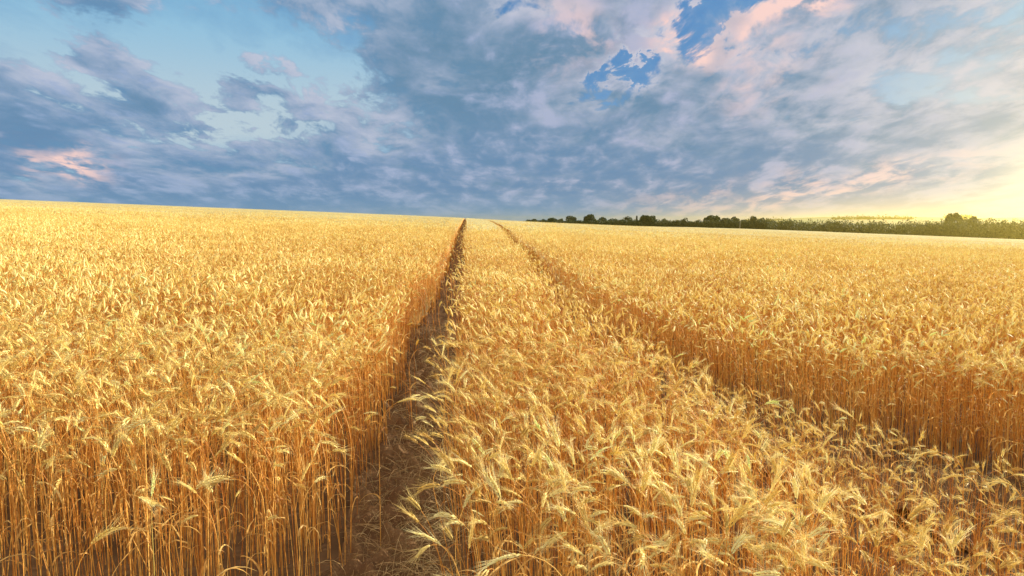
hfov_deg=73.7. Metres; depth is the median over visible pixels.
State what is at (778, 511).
wheat stalk
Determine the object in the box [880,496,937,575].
wheat stalk
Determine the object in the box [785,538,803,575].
wheat stalk
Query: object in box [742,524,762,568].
wheat stalk
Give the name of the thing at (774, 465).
wheat stalk
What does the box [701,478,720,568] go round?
wheat stalk
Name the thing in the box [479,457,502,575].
wheat stalk
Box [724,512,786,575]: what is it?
wheat stalk
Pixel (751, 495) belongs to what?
wheat stalk
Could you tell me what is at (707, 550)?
wheat stalk
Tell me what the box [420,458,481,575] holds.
wheat stalk
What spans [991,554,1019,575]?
wheat stalk
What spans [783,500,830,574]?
wheat stalk
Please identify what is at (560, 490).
wheat stalk
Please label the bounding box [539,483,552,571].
wheat stalk
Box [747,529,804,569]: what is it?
wheat stalk
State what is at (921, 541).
wheat stalk
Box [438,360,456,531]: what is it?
wheat stalk
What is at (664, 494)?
wheat stalk
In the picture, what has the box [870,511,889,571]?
wheat stalk
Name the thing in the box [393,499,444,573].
wheat stalk
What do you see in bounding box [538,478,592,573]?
wheat stalk
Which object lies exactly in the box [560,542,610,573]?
wheat stalk
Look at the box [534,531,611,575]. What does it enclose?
wheat stalk
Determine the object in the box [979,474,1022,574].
wheat stalk
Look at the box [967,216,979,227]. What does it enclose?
round tree
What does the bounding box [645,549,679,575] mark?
wheat stalk
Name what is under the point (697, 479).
wheat stalk
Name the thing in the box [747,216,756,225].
round tree
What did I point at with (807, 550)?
wheat stalk
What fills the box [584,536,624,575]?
wheat stalk
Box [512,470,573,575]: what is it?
wheat stalk
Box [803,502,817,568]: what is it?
wheat stalk
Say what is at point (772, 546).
wheat stalk
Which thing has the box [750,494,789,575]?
wheat stalk
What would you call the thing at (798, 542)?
wheat stalk
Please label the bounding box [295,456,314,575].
wheat stalk
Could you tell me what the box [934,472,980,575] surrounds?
wheat stalk
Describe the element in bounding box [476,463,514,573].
wheat stalk
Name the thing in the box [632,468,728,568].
wheat stalk
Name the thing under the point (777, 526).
wheat stalk
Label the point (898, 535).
wheat stalk
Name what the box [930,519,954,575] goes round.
wheat stalk
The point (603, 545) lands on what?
wheat stalk
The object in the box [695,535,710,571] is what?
wheat stalk
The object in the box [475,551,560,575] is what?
wheat stalk
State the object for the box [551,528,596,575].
wheat stalk
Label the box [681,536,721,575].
wheat stalk
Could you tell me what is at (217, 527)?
wheat stalk
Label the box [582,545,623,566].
wheat stalk
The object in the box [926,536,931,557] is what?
wheat stalk
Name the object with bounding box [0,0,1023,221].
sky
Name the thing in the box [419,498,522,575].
wheat stalk
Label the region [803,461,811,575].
wheat stalk
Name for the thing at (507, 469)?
wheat stalk
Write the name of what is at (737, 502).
wheat stalk
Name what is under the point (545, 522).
wheat stalk
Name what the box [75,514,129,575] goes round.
wheat stalk
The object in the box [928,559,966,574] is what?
wheat stalk
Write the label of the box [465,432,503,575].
wheat stalk
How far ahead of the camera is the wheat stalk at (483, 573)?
1.85 m
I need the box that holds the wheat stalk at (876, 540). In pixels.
[868,530,883,575]
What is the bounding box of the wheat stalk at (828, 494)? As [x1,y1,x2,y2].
[802,487,839,570]
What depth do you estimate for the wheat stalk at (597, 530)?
2.17 m
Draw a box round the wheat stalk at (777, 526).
[759,514,791,574]
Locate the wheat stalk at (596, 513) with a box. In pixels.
[581,508,627,575]
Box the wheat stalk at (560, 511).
[548,487,572,575]
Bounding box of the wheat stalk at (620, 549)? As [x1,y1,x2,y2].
[611,540,631,569]
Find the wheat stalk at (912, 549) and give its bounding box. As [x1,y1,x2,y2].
[900,546,940,574]
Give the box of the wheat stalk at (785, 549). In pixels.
[754,536,814,575]
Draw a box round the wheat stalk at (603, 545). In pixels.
[589,520,615,575]
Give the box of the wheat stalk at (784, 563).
[772,546,788,575]
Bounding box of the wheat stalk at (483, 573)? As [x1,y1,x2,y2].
[478,568,496,575]
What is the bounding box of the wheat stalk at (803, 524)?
[795,516,808,574]
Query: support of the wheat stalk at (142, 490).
on the ground
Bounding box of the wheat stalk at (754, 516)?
[741,513,795,572]
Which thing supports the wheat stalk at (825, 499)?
on the ground
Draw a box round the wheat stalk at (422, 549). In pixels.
[403,544,458,575]
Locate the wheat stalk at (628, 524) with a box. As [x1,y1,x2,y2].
[603,510,660,575]
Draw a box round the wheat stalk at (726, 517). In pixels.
[719,494,732,575]
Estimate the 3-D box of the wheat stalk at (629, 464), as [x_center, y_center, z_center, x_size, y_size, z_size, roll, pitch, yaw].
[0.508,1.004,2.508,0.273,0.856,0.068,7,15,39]
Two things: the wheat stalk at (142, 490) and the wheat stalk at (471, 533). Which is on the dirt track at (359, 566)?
the wheat stalk at (471, 533)
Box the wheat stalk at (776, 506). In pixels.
[751,502,803,571]
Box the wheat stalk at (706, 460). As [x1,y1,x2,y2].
[688,448,712,575]
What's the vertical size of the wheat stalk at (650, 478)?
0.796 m
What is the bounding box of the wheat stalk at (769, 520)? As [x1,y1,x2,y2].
[737,516,799,550]
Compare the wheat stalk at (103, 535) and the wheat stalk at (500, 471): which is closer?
the wheat stalk at (103, 535)
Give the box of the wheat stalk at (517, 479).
[505,474,524,575]
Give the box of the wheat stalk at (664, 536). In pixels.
[651,530,672,562]
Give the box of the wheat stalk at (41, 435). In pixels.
[0,423,52,575]
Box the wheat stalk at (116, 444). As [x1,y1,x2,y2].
[105,430,149,575]
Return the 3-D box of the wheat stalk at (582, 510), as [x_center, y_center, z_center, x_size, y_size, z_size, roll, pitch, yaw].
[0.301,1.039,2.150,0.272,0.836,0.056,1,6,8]
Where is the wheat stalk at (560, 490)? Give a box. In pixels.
[498,481,575,575]
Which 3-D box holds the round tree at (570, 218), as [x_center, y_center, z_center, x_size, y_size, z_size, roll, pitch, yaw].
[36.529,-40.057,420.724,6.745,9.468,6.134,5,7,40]
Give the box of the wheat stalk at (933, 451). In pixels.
[907,449,963,569]
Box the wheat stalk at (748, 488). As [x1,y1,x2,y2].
[730,478,768,569]
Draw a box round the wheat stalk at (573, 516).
[557,510,579,572]
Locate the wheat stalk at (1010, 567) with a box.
[1006,557,1023,574]
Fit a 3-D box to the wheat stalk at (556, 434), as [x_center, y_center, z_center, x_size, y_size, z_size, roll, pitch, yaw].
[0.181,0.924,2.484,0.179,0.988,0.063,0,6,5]
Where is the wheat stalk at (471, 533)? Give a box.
[467,511,481,575]
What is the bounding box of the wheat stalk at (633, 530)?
[615,521,644,572]
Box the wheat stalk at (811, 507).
[803,491,817,575]
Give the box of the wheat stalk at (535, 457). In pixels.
[522,437,548,575]
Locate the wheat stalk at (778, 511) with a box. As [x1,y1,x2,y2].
[717,500,801,575]
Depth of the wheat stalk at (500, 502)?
2.20 m
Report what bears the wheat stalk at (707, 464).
on the ground
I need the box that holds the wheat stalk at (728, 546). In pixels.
[718,531,733,575]
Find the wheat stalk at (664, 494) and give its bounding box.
[652,481,680,574]
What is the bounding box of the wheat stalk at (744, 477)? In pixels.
[739,457,750,574]
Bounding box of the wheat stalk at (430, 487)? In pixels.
[410,478,489,571]
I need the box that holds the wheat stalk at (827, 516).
[813,503,843,575]
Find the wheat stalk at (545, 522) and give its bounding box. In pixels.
[525,517,571,574]
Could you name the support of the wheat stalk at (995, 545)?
on the ground
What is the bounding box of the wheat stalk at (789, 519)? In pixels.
[770,509,806,573]
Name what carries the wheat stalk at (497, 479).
on the ground
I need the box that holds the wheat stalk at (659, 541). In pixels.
[641,532,681,575]
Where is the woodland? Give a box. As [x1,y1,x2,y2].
[752,216,1023,238]
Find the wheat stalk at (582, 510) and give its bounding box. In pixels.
[570,488,595,574]
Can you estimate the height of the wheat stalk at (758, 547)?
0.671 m
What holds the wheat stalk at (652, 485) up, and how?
on the ground
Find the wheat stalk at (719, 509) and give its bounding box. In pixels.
[698,504,732,559]
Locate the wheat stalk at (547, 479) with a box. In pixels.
[537,468,566,571]
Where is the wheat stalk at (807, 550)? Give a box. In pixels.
[796,538,818,571]
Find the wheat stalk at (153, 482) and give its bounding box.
[149,464,161,575]
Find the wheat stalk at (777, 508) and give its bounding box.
[760,497,800,552]
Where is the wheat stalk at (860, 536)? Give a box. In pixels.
[855,522,866,572]
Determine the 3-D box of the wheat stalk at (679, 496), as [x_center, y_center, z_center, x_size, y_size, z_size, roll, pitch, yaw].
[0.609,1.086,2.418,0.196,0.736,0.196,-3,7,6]
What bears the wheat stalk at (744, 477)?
on the ground
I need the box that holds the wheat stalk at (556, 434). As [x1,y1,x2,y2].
[540,414,583,568]
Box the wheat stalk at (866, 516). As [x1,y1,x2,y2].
[845,510,881,575]
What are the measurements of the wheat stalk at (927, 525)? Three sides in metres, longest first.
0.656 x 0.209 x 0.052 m
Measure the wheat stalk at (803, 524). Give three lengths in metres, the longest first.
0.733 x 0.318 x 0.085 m
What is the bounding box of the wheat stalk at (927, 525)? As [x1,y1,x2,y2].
[909,517,934,571]
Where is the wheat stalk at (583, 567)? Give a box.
[567,561,594,575]
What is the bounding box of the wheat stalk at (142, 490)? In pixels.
[138,488,156,575]
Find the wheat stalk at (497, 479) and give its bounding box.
[480,475,537,575]
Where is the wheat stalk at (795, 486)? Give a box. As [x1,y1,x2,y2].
[788,463,800,575]
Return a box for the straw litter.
[294,321,1023,575]
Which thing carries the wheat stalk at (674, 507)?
on the ground
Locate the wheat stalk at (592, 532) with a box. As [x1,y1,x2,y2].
[574,522,615,570]
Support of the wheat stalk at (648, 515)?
on the ground
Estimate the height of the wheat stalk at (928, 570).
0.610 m
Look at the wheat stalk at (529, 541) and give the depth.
2.44 m
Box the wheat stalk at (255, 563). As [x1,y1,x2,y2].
[201,470,262,575]
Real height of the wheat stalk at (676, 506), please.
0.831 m
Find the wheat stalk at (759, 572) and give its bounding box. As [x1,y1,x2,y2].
[738,561,780,575]
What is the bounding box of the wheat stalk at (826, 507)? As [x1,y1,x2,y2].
[806,500,838,567]
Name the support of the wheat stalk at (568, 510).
on the ground
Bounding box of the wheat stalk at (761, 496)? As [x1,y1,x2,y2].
[731,479,767,566]
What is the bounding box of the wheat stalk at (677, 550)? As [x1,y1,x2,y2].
[670,539,693,575]
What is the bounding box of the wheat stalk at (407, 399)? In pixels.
[361,397,423,549]
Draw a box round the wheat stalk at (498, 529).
[483,526,530,574]
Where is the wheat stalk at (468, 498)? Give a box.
[455,481,480,574]
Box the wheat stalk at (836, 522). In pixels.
[826,504,839,568]
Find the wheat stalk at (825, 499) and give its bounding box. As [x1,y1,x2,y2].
[815,484,838,575]
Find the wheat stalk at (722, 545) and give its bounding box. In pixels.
[702,535,738,575]
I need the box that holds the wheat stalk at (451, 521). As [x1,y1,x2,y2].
[436,517,520,575]
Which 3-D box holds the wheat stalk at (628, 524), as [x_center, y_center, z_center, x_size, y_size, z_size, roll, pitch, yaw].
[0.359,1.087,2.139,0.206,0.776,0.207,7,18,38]
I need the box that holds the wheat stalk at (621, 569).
[615,562,642,575]
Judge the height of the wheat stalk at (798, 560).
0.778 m
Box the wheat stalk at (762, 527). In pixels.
[746,520,784,552]
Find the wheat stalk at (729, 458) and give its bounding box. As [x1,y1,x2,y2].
[664,442,739,575]
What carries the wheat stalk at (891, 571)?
on the ground
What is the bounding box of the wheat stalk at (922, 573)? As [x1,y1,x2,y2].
[903,567,929,575]
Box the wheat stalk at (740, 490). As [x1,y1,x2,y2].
[727,481,756,575]
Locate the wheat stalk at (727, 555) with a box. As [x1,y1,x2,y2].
[715,547,742,575]
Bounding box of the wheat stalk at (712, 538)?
[689,532,753,570]
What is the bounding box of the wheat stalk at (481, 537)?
[464,530,501,573]
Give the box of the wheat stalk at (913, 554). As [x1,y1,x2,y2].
[882,548,930,575]
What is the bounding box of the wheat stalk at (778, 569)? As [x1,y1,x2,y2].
[767,566,799,573]
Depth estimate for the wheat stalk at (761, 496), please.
2.47 m
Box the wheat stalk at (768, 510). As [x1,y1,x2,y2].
[753,502,808,575]
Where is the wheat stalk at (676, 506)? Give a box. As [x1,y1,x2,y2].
[663,479,685,575]
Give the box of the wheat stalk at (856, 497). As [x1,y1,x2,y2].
[844,479,877,575]
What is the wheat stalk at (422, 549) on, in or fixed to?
on the ground
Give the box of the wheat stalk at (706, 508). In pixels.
[683,472,711,572]
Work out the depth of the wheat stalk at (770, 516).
2.23 m
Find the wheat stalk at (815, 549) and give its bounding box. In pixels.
[805,537,833,575]
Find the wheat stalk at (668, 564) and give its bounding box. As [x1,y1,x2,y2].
[641,563,679,575]
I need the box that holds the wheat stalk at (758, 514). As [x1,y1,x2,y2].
[724,499,776,569]
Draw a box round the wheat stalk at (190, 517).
[178,515,225,575]
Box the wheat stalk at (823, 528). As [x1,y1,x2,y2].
[784,518,846,575]
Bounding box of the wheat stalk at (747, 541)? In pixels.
[704,534,761,575]
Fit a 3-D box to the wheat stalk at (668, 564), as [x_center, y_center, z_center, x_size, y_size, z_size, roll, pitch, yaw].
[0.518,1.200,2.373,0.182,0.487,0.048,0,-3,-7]
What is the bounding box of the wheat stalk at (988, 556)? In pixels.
[978,547,1003,574]
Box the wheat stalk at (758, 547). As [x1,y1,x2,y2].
[736,542,774,575]
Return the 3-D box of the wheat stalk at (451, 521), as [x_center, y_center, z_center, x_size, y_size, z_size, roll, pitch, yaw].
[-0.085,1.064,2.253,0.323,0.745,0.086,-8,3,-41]
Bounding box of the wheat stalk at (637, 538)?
[616,534,673,575]
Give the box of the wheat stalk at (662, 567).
[628,563,682,575]
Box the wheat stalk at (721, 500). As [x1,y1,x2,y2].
[708,494,749,575]
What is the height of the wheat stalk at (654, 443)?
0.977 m
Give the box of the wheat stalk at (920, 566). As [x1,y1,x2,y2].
[891,559,922,575]
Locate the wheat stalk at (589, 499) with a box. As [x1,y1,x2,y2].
[572,495,602,575]
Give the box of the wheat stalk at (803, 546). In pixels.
[799,527,808,570]
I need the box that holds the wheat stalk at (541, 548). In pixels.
[531,546,567,565]
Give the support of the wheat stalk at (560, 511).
on the ground
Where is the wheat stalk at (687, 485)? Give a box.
[677,470,702,574]
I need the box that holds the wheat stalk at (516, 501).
[501,497,549,575]
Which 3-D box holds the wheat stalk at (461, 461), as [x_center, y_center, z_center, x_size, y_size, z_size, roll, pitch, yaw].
[-0.099,0.984,2.381,0.337,0.870,0.147,1,6,13]
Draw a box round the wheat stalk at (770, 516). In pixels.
[759,503,801,575]
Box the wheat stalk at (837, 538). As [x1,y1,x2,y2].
[837,514,849,575]
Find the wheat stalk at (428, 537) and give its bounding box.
[403,526,459,575]
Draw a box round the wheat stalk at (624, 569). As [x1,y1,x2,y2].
[576,495,632,575]
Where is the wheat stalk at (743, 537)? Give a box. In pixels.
[714,526,761,575]
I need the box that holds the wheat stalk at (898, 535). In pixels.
[887,522,912,573]
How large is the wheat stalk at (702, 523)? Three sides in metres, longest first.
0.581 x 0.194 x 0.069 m
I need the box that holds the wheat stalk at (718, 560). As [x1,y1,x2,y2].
[697,544,732,574]
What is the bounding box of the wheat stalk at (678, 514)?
[674,472,699,573]
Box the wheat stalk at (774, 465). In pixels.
[763,446,790,574]
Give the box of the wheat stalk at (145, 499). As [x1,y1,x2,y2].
[119,495,167,575]
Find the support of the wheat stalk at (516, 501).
on the ground
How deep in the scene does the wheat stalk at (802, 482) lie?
2.47 m
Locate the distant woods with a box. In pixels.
[740,214,971,222]
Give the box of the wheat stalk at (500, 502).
[492,498,519,573]
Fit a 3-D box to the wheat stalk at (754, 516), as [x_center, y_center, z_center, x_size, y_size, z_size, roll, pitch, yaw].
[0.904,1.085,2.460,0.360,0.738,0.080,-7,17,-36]
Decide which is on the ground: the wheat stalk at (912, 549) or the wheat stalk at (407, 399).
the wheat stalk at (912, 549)
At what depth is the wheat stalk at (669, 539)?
2.06 m
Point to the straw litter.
(421, 517)
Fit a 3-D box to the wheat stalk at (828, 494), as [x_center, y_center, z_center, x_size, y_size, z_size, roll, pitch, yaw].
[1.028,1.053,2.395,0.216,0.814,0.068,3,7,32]
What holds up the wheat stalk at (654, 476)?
on the ground
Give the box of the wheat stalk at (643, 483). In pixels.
[638,465,653,575]
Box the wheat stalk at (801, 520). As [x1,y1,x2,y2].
[788,505,813,561]
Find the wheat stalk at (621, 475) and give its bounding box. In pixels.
[598,463,648,574]
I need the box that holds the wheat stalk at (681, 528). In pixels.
[667,514,690,575]
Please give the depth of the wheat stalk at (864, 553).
2.22 m
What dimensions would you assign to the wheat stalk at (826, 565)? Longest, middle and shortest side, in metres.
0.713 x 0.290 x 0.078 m
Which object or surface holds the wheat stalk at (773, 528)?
on the ground
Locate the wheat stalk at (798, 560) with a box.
[778,537,806,575]
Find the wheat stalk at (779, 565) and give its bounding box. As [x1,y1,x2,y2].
[764,561,802,575]
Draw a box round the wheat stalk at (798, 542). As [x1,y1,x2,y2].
[791,538,815,575]
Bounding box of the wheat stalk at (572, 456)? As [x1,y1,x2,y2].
[566,437,578,564]
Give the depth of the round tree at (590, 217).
403.00 m
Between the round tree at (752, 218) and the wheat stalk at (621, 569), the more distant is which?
the round tree at (752, 218)
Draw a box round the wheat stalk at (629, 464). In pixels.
[616,450,646,572]
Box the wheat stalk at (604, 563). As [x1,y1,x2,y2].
[585,551,624,575]
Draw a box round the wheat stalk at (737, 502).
[727,488,762,573]
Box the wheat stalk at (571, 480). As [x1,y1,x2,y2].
[555,469,625,575]
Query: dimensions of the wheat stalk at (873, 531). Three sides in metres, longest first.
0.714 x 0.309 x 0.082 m
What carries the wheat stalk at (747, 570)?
on the ground
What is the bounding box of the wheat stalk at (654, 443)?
[586,424,666,575]
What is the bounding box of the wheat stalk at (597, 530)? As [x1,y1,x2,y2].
[585,512,616,562]
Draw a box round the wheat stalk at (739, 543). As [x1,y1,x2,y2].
[723,518,757,574]
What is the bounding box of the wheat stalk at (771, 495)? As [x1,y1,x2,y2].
[751,479,784,575]
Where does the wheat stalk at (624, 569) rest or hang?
on the ground
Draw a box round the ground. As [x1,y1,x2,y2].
[0,217,1023,575]
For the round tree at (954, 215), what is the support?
on the ground
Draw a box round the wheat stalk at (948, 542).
[939,531,958,573]
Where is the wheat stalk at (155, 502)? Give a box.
[143,495,181,574]
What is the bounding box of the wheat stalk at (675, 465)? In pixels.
[652,439,683,575]
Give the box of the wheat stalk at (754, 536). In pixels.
[730,531,774,568]
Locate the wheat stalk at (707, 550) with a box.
[694,543,717,574]
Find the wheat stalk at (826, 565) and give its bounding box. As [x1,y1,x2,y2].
[791,555,842,575]
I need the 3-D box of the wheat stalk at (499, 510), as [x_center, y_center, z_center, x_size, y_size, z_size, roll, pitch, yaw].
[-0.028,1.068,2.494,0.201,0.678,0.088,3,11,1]
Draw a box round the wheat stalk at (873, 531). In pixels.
[802,526,892,575]
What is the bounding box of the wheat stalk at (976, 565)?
[971,556,986,575]
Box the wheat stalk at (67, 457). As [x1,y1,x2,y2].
[55,447,81,575]
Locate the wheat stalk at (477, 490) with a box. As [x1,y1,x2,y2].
[462,474,487,570]
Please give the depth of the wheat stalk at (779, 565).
2.21 m
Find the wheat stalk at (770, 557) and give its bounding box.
[762,546,797,575]
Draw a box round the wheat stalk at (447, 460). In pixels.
[431,446,478,570]
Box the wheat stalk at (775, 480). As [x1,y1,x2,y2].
[759,462,787,569]
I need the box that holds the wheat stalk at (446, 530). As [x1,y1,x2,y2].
[435,522,466,573]
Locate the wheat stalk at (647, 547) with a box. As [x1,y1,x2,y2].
[618,537,668,575]
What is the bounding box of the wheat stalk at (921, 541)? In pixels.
[916,520,931,575]
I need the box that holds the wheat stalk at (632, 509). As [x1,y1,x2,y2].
[577,505,648,575]
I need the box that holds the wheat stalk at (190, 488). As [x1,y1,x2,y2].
[171,478,248,575]
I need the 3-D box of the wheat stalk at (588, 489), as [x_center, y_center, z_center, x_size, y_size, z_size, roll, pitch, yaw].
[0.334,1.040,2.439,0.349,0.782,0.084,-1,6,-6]
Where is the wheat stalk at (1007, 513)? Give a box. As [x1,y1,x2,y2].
[987,506,1023,521]
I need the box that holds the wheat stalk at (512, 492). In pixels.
[500,486,580,575]
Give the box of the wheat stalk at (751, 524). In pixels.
[745,514,790,574]
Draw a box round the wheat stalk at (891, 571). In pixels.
[889,565,897,575]
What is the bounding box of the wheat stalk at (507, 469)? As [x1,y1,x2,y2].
[493,449,524,572]
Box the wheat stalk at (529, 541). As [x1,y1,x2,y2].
[513,527,541,575]
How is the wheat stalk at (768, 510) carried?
on the ground
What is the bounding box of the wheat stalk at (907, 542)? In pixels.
[867,535,927,574]
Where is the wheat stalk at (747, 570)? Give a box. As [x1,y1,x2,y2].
[734,567,750,572]
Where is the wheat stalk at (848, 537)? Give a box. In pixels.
[832,533,869,575]
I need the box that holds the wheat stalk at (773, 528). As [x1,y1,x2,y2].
[758,517,804,571]
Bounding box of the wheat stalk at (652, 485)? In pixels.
[634,480,716,575]
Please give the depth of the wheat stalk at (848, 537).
2.33 m
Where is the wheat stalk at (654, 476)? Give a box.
[642,460,671,560]
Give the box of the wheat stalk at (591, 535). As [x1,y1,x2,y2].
[578,514,601,572]
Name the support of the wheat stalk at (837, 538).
on the ground
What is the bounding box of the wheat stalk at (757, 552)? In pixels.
[724,540,769,574]
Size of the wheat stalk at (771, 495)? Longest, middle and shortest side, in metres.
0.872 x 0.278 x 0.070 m
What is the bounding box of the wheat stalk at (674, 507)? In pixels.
[656,500,710,575]
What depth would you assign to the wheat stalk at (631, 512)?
2.52 m
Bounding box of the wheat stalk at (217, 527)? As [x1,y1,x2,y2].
[196,474,230,570]
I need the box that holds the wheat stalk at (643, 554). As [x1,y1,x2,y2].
[628,541,652,575]
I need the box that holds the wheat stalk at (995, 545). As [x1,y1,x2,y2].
[990,534,1000,575]
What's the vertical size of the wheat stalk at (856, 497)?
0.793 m
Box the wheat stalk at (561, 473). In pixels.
[555,459,574,575]
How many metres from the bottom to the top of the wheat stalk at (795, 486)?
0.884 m
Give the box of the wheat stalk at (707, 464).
[687,446,733,572]
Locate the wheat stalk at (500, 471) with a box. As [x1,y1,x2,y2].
[494,447,511,575]
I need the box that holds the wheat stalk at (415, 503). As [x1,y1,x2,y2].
[399,486,442,573]
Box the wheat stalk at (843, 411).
[831,405,888,575]
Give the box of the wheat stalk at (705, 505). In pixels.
[685,496,726,575]
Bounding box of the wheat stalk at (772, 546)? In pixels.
[749,535,801,573]
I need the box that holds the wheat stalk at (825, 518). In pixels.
[787,511,851,575]
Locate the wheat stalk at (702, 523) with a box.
[675,520,714,575]
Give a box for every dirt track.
[328,219,470,575]
[527,260,1023,573]
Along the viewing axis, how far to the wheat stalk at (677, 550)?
2.21 m
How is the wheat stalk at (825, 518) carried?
on the ground
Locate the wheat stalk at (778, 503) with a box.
[750,496,792,575]
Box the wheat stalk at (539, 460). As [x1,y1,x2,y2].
[534,442,542,575]
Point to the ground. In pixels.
(322, 563)
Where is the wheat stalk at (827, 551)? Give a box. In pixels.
[812,544,860,569]
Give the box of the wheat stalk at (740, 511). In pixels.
[711,489,761,575]
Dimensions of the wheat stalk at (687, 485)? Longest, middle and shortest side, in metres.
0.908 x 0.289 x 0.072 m
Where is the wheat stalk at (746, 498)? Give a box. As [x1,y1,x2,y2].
[730,493,834,572]
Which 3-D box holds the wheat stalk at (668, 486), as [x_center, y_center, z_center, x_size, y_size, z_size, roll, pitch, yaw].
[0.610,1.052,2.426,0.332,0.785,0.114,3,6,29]
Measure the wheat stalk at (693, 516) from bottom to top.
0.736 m
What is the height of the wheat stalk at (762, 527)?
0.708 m
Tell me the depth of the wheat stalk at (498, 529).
2.38 m
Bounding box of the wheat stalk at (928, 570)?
[921,559,930,574]
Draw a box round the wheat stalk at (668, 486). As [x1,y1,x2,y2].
[653,477,706,575]
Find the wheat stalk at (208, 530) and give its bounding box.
[202,467,255,575]
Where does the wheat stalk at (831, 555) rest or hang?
on the ground
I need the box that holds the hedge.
[526,218,771,229]
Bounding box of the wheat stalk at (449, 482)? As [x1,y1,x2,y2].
[432,472,516,567]
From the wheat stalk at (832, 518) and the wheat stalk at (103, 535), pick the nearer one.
the wheat stalk at (103, 535)
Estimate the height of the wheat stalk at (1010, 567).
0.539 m
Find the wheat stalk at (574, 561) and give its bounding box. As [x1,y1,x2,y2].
[568,551,577,572]
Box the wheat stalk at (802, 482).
[786,460,816,569]
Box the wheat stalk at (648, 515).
[639,510,677,575]
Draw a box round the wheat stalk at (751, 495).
[738,478,769,573]
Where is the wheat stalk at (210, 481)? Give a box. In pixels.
[162,460,234,575]
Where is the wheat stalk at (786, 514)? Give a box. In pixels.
[756,489,832,575]
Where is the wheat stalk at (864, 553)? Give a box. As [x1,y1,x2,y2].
[852,549,878,575]
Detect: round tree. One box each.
[565,216,576,220]
[583,214,595,221]
[639,215,657,224]
[703,215,720,221]
[720,218,730,225]
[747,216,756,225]
[943,213,961,226]
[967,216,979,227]
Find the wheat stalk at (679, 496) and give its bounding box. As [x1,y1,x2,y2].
[654,492,710,575]
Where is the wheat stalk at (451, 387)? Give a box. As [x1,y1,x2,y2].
[435,375,480,541]
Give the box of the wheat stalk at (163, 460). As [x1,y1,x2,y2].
[147,436,183,575]
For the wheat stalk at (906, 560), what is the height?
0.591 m
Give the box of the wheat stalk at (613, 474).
[601,461,653,575]
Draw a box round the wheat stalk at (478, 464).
[468,445,486,572]
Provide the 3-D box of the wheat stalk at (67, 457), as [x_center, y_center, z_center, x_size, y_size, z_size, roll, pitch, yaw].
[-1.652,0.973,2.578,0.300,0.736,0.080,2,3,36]
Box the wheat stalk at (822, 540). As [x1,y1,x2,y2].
[802,532,848,575]
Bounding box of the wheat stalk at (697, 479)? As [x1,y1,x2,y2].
[686,454,707,575]
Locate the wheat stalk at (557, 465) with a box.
[542,459,604,575]
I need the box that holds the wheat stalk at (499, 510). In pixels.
[485,505,533,575]
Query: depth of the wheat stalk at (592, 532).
2.27 m
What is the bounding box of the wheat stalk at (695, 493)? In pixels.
[683,472,703,571]
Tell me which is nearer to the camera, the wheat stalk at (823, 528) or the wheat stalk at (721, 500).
the wheat stalk at (823, 528)
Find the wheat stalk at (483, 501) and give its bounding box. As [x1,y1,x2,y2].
[468,497,553,575]
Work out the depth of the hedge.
401.06 m
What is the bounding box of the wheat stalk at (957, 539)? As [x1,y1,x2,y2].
[941,518,974,575]
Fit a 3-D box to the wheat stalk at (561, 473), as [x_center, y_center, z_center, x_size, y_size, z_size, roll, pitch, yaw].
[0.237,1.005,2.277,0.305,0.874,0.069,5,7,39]
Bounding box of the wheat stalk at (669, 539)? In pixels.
[659,520,683,573]
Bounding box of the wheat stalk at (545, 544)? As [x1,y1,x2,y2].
[534,539,572,575]
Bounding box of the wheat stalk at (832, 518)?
[795,512,848,573]
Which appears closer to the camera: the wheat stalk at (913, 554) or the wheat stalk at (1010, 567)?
the wheat stalk at (913, 554)
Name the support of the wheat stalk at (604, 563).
on the ground
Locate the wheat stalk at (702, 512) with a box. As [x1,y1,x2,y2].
[683,503,731,575]
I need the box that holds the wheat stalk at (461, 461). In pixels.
[439,451,526,573]
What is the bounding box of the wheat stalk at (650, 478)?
[647,463,657,575]
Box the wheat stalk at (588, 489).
[567,480,638,575]
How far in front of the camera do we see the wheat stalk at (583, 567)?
2.08 m
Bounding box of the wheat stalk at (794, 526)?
[771,513,816,575]
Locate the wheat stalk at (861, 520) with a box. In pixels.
[845,504,870,575]
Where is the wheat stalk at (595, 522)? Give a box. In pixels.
[565,518,608,575]
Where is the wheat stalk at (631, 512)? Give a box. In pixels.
[624,508,649,575]
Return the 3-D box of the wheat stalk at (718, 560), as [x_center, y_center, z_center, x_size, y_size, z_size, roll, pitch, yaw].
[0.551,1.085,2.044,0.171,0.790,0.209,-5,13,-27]
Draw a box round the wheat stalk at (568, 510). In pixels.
[546,499,597,575]
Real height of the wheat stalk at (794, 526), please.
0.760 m
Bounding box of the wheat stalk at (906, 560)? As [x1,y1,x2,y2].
[891,552,924,575]
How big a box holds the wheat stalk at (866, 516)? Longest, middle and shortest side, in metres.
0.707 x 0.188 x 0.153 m
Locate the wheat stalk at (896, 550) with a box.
[891,542,905,575]
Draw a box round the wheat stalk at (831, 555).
[825,542,839,575]
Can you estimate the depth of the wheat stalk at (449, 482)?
2.45 m
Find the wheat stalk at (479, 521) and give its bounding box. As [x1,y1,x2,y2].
[456,508,543,575]
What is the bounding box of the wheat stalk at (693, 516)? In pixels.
[675,510,743,575]
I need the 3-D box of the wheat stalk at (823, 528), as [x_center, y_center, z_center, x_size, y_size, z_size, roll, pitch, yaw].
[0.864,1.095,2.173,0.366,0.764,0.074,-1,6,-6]
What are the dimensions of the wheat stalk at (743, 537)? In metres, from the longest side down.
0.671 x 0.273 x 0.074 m
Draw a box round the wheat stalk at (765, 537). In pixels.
[752,530,795,569]
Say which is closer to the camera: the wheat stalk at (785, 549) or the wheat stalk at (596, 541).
the wheat stalk at (785, 549)

